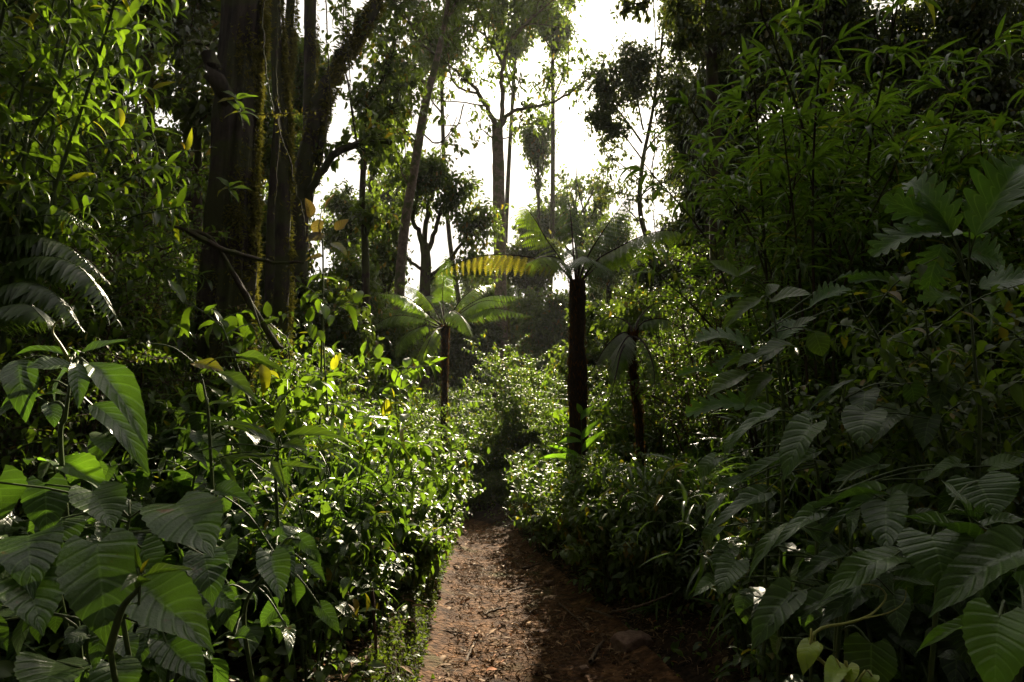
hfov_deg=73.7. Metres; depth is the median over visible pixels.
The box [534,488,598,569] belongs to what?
leaved bush
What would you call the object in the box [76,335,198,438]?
glossy shrub
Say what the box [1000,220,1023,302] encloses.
bamboo plant
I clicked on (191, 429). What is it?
heart leaved plant
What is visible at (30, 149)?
lance leaved shrub
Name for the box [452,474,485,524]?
oval leaved plant
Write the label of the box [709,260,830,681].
broad leaved plant
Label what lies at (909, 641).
heart leaved plant
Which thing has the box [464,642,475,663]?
stick
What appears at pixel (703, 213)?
vine hung tree
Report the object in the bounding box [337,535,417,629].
oval leaved plant
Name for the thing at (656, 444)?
lance leaved shrub
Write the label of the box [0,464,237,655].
heart leaved plant
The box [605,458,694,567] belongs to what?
oval leaved plant
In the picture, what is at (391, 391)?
leaved bush
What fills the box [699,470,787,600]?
oval leaved plant
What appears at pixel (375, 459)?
lance leaved shrub
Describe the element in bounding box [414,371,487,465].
leaved bush
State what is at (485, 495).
leaved bush
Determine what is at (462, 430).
leaved bush
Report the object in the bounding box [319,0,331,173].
liana
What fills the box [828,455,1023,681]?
heart leaved plant
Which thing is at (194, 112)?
leaning tree
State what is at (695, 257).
twiggy bush
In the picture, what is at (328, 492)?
heart leaved plant
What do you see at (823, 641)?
oval leaved plant
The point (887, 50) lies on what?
bamboo plant
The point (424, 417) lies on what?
leaved bush
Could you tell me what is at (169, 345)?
lance leaved shrub
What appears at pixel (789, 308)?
bamboo plant
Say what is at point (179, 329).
lance leaved shrub
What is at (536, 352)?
understorey tree
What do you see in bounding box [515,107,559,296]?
background tree
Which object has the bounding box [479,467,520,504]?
leaved bush
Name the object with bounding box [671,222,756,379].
vine hung tree
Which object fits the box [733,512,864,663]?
oval leaved plant
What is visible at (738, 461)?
heart leaved plant
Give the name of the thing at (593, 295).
backdrop tree
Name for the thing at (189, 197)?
background tree
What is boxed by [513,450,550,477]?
oval leaved plant
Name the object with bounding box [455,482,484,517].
leaved bush
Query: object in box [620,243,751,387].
twiggy bush
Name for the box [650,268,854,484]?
twiggy bush
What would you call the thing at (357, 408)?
leaved bush
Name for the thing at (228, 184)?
epiphyte
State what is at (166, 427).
oval leaved plant
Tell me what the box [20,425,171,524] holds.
oval leaved plant
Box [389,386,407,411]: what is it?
sapling
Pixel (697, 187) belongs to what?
twiggy bush
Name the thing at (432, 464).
oval leaved plant
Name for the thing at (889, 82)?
bamboo plant
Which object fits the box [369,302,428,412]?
understorey tree
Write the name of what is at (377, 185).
background tree
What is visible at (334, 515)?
oval leaved plant
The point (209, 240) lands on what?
dead branch
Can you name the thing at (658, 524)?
fern
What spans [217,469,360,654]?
heart leaved plant
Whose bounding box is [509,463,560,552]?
oval leaved plant
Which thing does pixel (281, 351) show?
glossy shrub
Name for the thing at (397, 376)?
sapling
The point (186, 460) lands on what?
oval leaved plant
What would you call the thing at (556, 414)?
sapling
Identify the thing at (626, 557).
oval leaved plant
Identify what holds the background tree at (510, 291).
on the ground at (687, 674)
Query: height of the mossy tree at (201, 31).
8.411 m
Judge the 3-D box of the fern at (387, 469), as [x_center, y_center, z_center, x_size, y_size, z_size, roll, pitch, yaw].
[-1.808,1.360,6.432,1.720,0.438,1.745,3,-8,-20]
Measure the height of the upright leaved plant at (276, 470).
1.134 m
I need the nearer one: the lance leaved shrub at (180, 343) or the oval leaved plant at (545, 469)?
the lance leaved shrub at (180, 343)
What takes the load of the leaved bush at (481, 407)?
on the ground at (687, 674)
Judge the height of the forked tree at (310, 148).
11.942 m
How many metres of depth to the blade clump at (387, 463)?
6.27 m
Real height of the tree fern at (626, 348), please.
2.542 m
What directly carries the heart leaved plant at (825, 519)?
on the ground at (687, 674)
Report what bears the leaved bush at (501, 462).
on the ground at (687, 674)
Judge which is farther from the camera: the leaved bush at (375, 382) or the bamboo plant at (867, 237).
the leaved bush at (375, 382)
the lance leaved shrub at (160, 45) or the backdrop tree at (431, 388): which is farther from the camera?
the backdrop tree at (431, 388)
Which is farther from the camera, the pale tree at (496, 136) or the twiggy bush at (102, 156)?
the pale tree at (496, 136)
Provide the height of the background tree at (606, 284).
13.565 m
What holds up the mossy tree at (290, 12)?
on the ground at (687, 674)
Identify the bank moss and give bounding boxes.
[346,523,461,681]
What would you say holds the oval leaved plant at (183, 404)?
on the ground at (687, 674)
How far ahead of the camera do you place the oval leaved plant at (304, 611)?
2.67 m
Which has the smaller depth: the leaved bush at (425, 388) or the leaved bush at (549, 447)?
the leaved bush at (549, 447)
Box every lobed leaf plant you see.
[678,269,907,681]
[867,155,1023,540]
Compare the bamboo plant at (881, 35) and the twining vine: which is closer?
the twining vine
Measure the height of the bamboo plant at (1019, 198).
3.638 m
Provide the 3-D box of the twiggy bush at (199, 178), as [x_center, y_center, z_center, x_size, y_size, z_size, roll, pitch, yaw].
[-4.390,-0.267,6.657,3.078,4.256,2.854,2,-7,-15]
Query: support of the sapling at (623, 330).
on the ground at (687, 674)
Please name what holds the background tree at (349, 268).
on the ground at (687, 674)
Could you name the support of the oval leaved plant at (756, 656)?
on the ground at (687, 674)
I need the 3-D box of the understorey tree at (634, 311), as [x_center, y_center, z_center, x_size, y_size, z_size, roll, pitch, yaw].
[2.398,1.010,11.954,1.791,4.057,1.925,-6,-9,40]
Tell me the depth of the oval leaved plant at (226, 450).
3.19 m
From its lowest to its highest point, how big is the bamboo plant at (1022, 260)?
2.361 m
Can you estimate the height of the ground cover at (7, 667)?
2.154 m
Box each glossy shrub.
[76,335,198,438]
[145,335,189,388]
[166,355,311,448]
[184,357,356,518]
[189,347,287,403]
[220,384,348,523]
[236,311,402,494]
[256,353,366,435]
[270,393,397,465]
[587,372,678,453]
[745,338,1023,681]
[786,283,1023,681]
[827,256,1023,608]
[838,248,1023,527]
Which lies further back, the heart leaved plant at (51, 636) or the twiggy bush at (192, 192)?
the twiggy bush at (192, 192)
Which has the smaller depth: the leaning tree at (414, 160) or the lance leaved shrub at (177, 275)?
the lance leaved shrub at (177, 275)
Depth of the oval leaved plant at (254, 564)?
2.89 m
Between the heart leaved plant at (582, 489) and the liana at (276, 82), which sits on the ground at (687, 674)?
the heart leaved plant at (582, 489)
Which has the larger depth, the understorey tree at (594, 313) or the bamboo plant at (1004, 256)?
the understorey tree at (594, 313)
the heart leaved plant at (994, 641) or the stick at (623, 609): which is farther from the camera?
the stick at (623, 609)
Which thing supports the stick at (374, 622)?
on the ground at (687, 674)
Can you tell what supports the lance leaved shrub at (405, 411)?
on the ground at (687, 674)
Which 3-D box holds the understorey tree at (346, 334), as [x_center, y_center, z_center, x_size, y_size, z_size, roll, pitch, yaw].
[-2.663,0.781,9.943,1.852,3.838,1.728,0,-7,0]
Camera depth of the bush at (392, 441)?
3.21 m
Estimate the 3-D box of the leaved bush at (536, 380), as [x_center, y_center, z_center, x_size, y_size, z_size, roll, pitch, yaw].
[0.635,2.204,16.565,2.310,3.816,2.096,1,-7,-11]
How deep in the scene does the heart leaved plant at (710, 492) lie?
5.02 m
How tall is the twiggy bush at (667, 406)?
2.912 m
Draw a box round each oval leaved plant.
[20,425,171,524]
[117,445,250,526]
[125,437,298,524]
[136,409,238,502]
[145,386,256,503]
[146,340,283,659]
[192,511,329,655]
[198,470,297,536]
[218,480,393,681]
[239,507,380,648]
[282,507,373,602]
[306,507,374,567]
[311,464,380,494]
[313,467,444,577]
[313,498,420,577]
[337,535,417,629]
[353,476,451,600]
[354,476,445,584]
[354,486,441,596]
[363,473,418,502]
[379,463,448,511]
[388,426,489,526]
[403,451,473,532]
[418,481,463,546]
[421,488,463,588]
[426,481,458,516]
[428,476,471,506]
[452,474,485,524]
[500,453,537,513]
[502,474,541,532]
[504,453,558,512]
[506,443,561,521]
[508,470,550,535]
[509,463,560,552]
[510,446,557,481]
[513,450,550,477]
[517,466,565,537]
[520,456,580,551]
[528,465,563,547]
[533,461,569,535]
[540,460,566,501]
[542,457,616,572]
[542,464,648,601]
[550,474,632,591]
[569,483,600,567]
[592,477,640,567]
[595,441,656,467]
[595,468,682,605]
[597,450,655,480]
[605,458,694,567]
[608,460,717,602]
[612,458,706,565]
[627,481,724,598]
[645,463,741,609]
[668,485,756,612]
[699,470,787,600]
[700,547,783,652]
[704,515,776,621]
[711,530,837,681]
[718,420,760,507]
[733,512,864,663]
[742,532,843,646]
[746,546,865,677]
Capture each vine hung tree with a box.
[614,244,693,359]
[642,161,749,265]
[647,62,704,355]
[657,0,745,378]
[671,0,787,260]
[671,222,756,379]
[693,114,795,243]
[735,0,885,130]
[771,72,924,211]
[780,3,841,224]
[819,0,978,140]
[857,124,979,210]
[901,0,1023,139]
[931,7,978,140]
[954,107,1023,220]
[1004,88,1023,136]
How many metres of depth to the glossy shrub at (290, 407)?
4.29 m
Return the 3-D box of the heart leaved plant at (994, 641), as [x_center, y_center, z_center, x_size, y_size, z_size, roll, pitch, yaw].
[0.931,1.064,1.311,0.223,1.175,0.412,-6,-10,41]
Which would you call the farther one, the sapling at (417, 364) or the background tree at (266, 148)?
the background tree at (266, 148)
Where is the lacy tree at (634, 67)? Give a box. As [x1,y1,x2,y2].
[568,1,699,255]
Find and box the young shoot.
[104,546,192,654]
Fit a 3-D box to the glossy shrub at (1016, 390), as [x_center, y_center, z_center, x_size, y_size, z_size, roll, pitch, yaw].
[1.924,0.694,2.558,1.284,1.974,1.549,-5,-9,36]
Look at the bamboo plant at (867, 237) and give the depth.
4.21 m
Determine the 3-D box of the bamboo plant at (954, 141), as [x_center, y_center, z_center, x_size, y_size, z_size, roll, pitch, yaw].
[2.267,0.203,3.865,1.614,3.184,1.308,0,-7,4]
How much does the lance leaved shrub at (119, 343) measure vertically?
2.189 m
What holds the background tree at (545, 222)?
on the ground at (687, 674)
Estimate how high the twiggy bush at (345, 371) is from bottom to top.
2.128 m
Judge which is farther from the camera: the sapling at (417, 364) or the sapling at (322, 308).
the sapling at (417, 364)
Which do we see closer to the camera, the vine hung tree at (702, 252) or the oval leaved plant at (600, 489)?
the oval leaved plant at (600, 489)
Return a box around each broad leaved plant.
[0,339,148,658]
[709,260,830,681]
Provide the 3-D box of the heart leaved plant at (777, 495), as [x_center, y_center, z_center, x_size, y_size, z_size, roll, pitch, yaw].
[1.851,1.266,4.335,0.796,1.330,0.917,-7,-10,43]
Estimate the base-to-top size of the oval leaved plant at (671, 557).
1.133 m
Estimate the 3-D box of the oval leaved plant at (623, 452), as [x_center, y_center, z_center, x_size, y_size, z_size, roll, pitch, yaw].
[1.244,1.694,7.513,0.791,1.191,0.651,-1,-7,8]
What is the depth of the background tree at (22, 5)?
9.06 m
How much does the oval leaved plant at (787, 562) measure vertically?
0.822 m
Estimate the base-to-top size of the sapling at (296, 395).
1.503 m
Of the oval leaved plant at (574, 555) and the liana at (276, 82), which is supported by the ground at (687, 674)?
the oval leaved plant at (574, 555)
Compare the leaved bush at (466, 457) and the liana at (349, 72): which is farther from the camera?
the leaved bush at (466, 457)
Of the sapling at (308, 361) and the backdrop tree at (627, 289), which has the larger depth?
the backdrop tree at (627, 289)
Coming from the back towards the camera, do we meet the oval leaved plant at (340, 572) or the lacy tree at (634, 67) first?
the lacy tree at (634, 67)
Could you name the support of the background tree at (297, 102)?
on the ground at (687, 674)
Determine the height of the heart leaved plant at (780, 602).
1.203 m
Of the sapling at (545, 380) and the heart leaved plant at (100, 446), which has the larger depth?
the sapling at (545, 380)
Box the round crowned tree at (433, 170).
[359,146,514,419]
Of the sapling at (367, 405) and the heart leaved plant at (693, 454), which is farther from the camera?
the sapling at (367, 405)
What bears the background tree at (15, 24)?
on the ground at (687, 674)
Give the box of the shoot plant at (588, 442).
[540,403,613,473]
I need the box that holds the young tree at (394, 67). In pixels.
[321,0,427,409]
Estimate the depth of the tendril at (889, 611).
1.61 m
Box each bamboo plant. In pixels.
[611,34,929,528]
[656,37,964,489]
[658,0,948,518]
[708,193,892,300]
[715,110,958,452]
[721,0,1023,483]
[744,53,977,402]
[754,76,1023,518]
[758,277,872,411]
[761,239,941,402]
[771,25,1023,469]
[776,251,1021,452]
[818,79,1023,415]
[835,112,1023,472]
[845,255,1023,443]
[857,136,1023,433]
[870,145,1023,380]
[875,228,1022,315]
[876,205,1023,426]
[901,244,1019,399]
[922,249,1023,377]
[970,110,1023,234]
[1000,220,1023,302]
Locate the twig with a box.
[440,630,460,633]
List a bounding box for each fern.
[0,202,123,336]
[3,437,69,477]
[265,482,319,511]
[370,252,531,468]
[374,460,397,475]
[436,189,691,548]
[570,509,747,554]
[586,303,687,479]
[634,528,776,573]
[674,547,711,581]
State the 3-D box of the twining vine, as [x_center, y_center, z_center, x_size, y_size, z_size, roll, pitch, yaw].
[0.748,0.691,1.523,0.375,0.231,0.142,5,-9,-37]
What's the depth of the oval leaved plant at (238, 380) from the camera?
2.56 m
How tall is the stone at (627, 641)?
0.137 m
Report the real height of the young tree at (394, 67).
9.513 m
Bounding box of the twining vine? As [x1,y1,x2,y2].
[797,584,886,681]
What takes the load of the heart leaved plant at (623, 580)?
on the ground at (687, 674)
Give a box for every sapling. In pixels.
[168,279,335,495]
[199,364,333,513]
[255,301,299,452]
[287,271,397,477]
[300,331,385,453]
[340,344,446,491]
[341,341,412,464]
[361,398,382,407]
[381,369,428,464]
[388,358,436,460]
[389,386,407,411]
[482,393,513,501]
[538,368,565,424]
[546,398,613,460]
[588,380,634,474]
[600,394,652,451]
[604,324,651,408]
[604,352,661,464]
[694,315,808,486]
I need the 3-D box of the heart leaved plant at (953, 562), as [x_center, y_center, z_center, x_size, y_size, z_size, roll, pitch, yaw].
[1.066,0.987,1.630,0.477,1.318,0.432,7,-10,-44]
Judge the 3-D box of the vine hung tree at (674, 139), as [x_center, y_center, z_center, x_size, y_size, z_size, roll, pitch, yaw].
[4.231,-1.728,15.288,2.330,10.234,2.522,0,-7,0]
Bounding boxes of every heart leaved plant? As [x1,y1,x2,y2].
[0,417,171,657]
[0,451,186,656]
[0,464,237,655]
[0,519,109,681]
[0,524,228,681]
[0,579,289,681]
[1,451,55,479]
[37,452,105,657]
[46,495,303,679]
[101,368,273,503]
[105,405,268,572]
[106,452,155,489]
[125,454,306,647]
[147,417,291,513]
[182,495,281,653]
[203,479,338,681]
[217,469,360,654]
[222,464,294,535]
[262,448,404,601]
[274,543,333,608]
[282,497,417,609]
[284,453,374,529]
[569,451,614,511]
[588,507,684,596]
[641,436,704,499]
[650,519,750,610]
[653,444,745,568]
[664,446,748,537]
[692,403,826,681]
[713,435,858,512]
[721,434,824,530]
[734,541,977,681]
[742,467,860,561]
[745,481,859,605]
[747,453,1023,656]
[747,478,807,515]
[751,522,910,681]
[753,429,936,543]
[798,544,1021,681]
[808,377,957,681]
[818,471,1023,681]
[820,515,940,681]
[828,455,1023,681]
[914,604,1023,681]
[916,570,1023,681]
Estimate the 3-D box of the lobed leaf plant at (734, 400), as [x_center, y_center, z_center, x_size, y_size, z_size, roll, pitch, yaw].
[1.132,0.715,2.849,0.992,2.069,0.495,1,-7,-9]
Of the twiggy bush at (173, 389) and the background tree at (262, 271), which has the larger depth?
the background tree at (262, 271)
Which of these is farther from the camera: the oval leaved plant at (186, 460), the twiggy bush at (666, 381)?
the twiggy bush at (666, 381)
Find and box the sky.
[101,0,1013,335]
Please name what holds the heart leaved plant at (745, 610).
on the ground at (687, 674)
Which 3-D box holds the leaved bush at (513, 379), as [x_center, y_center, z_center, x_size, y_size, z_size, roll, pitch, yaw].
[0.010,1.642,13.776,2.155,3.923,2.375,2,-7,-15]
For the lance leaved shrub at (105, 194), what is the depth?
3.70 m
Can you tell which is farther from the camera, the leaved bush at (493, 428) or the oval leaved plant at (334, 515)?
the leaved bush at (493, 428)
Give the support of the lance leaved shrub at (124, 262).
on the ground at (687, 674)
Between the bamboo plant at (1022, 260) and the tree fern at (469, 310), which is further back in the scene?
the tree fern at (469, 310)
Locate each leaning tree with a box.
[119,0,269,265]
[351,0,492,419]
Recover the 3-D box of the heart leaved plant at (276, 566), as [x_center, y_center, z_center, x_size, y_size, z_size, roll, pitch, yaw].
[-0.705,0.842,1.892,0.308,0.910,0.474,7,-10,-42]
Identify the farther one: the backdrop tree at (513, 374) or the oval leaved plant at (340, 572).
the backdrop tree at (513, 374)
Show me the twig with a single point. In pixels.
(451, 631)
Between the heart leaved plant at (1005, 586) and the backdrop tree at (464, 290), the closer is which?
the heart leaved plant at (1005, 586)
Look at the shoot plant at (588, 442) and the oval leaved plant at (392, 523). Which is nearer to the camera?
the oval leaved plant at (392, 523)
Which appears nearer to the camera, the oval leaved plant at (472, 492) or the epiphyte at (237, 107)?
the epiphyte at (237, 107)
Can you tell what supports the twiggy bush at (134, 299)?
on the ground at (687, 674)
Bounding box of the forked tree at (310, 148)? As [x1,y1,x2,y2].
[288,0,412,323]
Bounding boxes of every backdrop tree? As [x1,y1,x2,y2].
[340,376,370,397]
[375,279,407,390]
[388,380,434,419]
[404,297,442,417]
[413,273,463,319]
[429,374,473,415]
[452,255,509,399]
[493,354,532,404]
[585,281,620,309]
[616,250,665,301]
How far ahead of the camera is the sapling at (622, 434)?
7.83 m
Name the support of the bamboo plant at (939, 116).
on the ground at (687, 674)
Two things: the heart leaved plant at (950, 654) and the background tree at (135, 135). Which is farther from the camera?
the background tree at (135, 135)
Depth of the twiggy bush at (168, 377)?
4.44 m
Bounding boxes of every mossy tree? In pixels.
[13,0,271,267]
[185,0,274,435]
[263,0,299,358]
[269,0,297,377]
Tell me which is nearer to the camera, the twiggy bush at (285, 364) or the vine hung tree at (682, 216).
the twiggy bush at (285, 364)
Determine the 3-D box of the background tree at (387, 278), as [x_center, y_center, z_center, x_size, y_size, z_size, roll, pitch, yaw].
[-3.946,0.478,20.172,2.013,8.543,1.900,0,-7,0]
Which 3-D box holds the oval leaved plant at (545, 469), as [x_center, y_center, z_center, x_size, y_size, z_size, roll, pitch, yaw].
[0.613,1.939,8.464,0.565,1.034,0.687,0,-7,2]
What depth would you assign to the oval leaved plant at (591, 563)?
5.65 m
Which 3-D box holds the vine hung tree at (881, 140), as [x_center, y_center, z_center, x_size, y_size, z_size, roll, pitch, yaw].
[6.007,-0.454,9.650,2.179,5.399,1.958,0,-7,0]
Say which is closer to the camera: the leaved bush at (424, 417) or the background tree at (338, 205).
the leaved bush at (424, 417)
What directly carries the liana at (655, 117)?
hanging from the overhanging tree at (691, 34)
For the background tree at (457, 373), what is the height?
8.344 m
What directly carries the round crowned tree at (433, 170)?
on the ground at (687, 674)
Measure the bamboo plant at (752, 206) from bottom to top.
3.822 m
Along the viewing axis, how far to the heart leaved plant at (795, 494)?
4.04 m
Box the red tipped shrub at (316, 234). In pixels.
[305,194,348,458]
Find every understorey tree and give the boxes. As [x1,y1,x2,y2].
[259,269,391,401]
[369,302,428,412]
[508,339,564,410]
[540,336,619,404]
[558,288,638,395]
[590,282,690,396]
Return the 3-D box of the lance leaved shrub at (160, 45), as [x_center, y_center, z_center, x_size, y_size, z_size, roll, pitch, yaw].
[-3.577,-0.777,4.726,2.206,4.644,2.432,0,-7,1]
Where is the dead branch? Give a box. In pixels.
[143,204,303,349]
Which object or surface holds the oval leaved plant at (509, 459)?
on the ground at (687, 674)
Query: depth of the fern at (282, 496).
4.11 m
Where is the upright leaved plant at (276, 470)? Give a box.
[188,402,351,681]
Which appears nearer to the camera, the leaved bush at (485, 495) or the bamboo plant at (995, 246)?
the bamboo plant at (995, 246)
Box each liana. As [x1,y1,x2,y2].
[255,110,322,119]
[260,0,316,277]
[274,0,280,204]
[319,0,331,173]
[344,0,361,143]
[651,0,658,268]
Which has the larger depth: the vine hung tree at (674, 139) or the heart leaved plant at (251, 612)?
the vine hung tree at (674, 139)
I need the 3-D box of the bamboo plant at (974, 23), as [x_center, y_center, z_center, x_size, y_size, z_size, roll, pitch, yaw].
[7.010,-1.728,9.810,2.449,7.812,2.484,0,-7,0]
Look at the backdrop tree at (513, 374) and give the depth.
29.19 m
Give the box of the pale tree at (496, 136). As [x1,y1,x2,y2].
[393,0,611,430]
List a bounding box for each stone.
[544,580,554,585]
[578,665,588,671]
[610,630,654,652]
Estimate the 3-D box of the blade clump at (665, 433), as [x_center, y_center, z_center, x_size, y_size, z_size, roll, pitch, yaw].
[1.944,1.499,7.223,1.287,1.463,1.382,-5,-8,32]
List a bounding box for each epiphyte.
[216,177,251,202]
[217,90,258,112]
[225,101,259,125]
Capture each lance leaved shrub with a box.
[0,0,165,469]
[0,0,166,239]
[0,0,188,196]
[0,0,188,521]
[0,0,212,476]
[4,290,192,453]
[4,314,135,454]
[9,178,188,470]
[34,190,141,241]
[64,177,173,360]
[85,311,206,391]
[105,186,199,427]
[125,279,191,422]
[149,283,194,396]
[306,421,395,474]
[323,392,398,459]
[354,412,398,471]
[366,403,418,422]
[644,411,716,465]
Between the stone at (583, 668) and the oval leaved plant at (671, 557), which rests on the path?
the stone at (583, 668)
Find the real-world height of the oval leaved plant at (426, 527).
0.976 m
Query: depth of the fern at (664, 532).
4.29 m
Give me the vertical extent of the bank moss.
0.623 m
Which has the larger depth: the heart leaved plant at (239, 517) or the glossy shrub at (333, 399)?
the glossy shrub at (333, 399)
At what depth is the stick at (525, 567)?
6.86 m
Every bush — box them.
[0,220,180,521]
[1,0,203,253]
[1,162,203,481]
[5,123,261,422]
[7,230,221,494]
[60,97,209,321]
[106,148,209,392]
[109,222,267,422]
[111,281,251,487]
[126,216,258,348]
[188,407,484,650]
[255,339,316,411]
[256,334,272,371]
[288,350,372,411]
[308,378,388,412]
[343,398,377,424]
[356,364,440,458]
[357,393,487,476]
[362,396,431,440]
[362,414,437,465]
[398,414,437,468]
[401,381,477,488]
[406,407,488,486]
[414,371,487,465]
[416,384,480,435]
[432,371,501,498]
[434,432,528,504]
[435,372,496,433]
[451,358,540,500]
[452,411,492,499]
[452,444,486,481]
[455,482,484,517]
[460,329,559,491]
[467,380,535,500]
[468,474,509,509]
[469,342,562,482]
[471,399,561,482]
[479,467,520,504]
[493,357,554,412]
[519,409,622,464]
[523,374,561,452]
[531,396,625,442]
[532,431,632,453]
[532,457,656,544]
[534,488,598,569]
[536,394,663,452]
[536,494,576,544]
[538,422,604,448]
[539,355,627,440]
[539,366,627,442]
[542,437,730,542]
[552,376,701,464]
[587,305,709,448]
[597,272,801,473]
[600,283,734,464]
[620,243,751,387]
[632,235,782,452]
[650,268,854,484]
[684,172,878,393]
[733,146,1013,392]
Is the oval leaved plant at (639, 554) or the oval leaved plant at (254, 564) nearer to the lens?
the oval leaved plant at (254, 564)
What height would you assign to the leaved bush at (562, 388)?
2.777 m
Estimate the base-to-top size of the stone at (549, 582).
0.040 m
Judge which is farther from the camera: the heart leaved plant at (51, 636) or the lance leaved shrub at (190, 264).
the lance leaved shrub at (190, 264)
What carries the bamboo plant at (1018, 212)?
on the ground at (687, 674)
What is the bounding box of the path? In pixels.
[416,519,684,681]
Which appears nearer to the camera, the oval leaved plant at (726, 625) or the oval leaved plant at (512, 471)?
the oval leaved plant at (726, 625)
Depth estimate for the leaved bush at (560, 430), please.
9.30 m
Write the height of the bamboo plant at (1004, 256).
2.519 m
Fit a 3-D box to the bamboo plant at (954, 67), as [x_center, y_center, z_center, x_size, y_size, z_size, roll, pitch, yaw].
[3.024,-0.055,5.584,2.044,4.034,1.656,-6,-9,39]
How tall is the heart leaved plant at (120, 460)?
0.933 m
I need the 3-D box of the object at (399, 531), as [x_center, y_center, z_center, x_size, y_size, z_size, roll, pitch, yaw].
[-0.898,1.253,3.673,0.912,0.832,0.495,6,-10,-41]
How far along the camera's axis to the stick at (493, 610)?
5.09 m
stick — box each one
[369,578,391,675]
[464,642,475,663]
[483,607,507,614]
[507,586,532,591]
[522,561,556,569]
[559,602,592,634]
[588,640,604,663]
[607,593,672,613]
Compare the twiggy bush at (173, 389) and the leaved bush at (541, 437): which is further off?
the leaved bush at (541, 437)
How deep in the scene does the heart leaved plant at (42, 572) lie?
1.36 m
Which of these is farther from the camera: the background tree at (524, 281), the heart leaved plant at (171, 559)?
the background tree at (524, 281)
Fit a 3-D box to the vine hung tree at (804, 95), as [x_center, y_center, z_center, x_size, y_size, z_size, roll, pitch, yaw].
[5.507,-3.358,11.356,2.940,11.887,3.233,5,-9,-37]
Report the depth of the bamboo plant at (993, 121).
3.94 m
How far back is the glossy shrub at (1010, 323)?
3.09 m
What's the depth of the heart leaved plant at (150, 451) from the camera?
4.17 m
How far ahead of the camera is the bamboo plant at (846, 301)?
5.64 m
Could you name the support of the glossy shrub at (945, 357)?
on the ground at (687, 674)
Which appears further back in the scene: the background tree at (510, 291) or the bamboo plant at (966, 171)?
the background tree at (510, 291)
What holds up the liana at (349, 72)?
hanging from the mossy tree at (290, 12)
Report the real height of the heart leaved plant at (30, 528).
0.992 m
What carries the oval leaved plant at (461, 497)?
on the ground at (687, 674)
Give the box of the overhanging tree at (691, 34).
[609,0,823,441]
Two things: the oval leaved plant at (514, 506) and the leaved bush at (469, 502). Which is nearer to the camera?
the oval leaved plant at (514, 506)
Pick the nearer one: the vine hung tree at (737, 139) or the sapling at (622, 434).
the sapling at (622, 434)
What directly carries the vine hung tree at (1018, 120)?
on the ground at (687, 674)
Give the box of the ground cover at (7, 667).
[0,491,943,681]
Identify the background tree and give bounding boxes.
[0,0,108,139]
[2,17,38,143]
[71,101,168,221]
[80,1,172,232]
[115,112,209,232]
[127,0,220,232]
[157,220,202,296]
[202,73,273,194]
[257,182,324,352]
[258,101,328,193]
[264,22,340,280]
[307,240,395,410]
[309,178,383,408]
[345,88,416,198]
[346,228,413,399]
[365,163,404,223]
[408,0,486,421]
[408,316,470,420]
[430,302,512,425]
[465,277,544,494]
[481,0,552,278]
[506,227,564,350]
[510,202,563,245]
[510,276,568,352]
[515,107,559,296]
[525,1,582,297]
[526,159,620,277]
[577,204,639,312]
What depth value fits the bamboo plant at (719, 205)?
7.37 m
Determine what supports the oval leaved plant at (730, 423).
on the ground at (687, 674)
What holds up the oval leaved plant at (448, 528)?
on the ground at (687, 674)
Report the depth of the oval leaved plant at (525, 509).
7.96 m
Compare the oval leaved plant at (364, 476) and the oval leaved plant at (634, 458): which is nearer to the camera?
the oval leaved plant at (364, 476)
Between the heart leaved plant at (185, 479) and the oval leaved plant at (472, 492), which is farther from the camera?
the oval leaved plant at (472, 492)
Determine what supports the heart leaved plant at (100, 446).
on the ground at (687, 674)
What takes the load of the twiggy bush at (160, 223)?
on the ground at (687, 674)
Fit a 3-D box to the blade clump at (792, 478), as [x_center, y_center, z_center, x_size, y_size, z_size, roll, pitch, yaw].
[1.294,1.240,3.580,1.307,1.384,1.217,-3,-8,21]
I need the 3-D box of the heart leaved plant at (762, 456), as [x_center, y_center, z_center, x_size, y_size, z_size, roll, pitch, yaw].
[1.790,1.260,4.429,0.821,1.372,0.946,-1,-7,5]
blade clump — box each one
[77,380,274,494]
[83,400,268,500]
[360,452,430,480]
[564,446,745,621]
[621,443,902,680]
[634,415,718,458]
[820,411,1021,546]
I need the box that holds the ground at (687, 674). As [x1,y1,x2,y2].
[35,495,928,681]
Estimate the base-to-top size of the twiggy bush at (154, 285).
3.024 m
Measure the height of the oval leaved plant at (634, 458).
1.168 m
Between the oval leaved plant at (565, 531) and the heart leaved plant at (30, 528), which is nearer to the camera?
the heart leaved plant at (30, 528)
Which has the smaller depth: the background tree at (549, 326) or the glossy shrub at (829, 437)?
the glossy shrub at (829, 437)
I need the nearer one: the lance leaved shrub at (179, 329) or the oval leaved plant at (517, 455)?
the lance leaved shrub at (179, 329)
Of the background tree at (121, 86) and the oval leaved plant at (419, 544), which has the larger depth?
the background tree at (121, 86)
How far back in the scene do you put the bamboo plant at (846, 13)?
11.27 m
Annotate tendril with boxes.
[51,320,69,361]
[864,587,906,618]

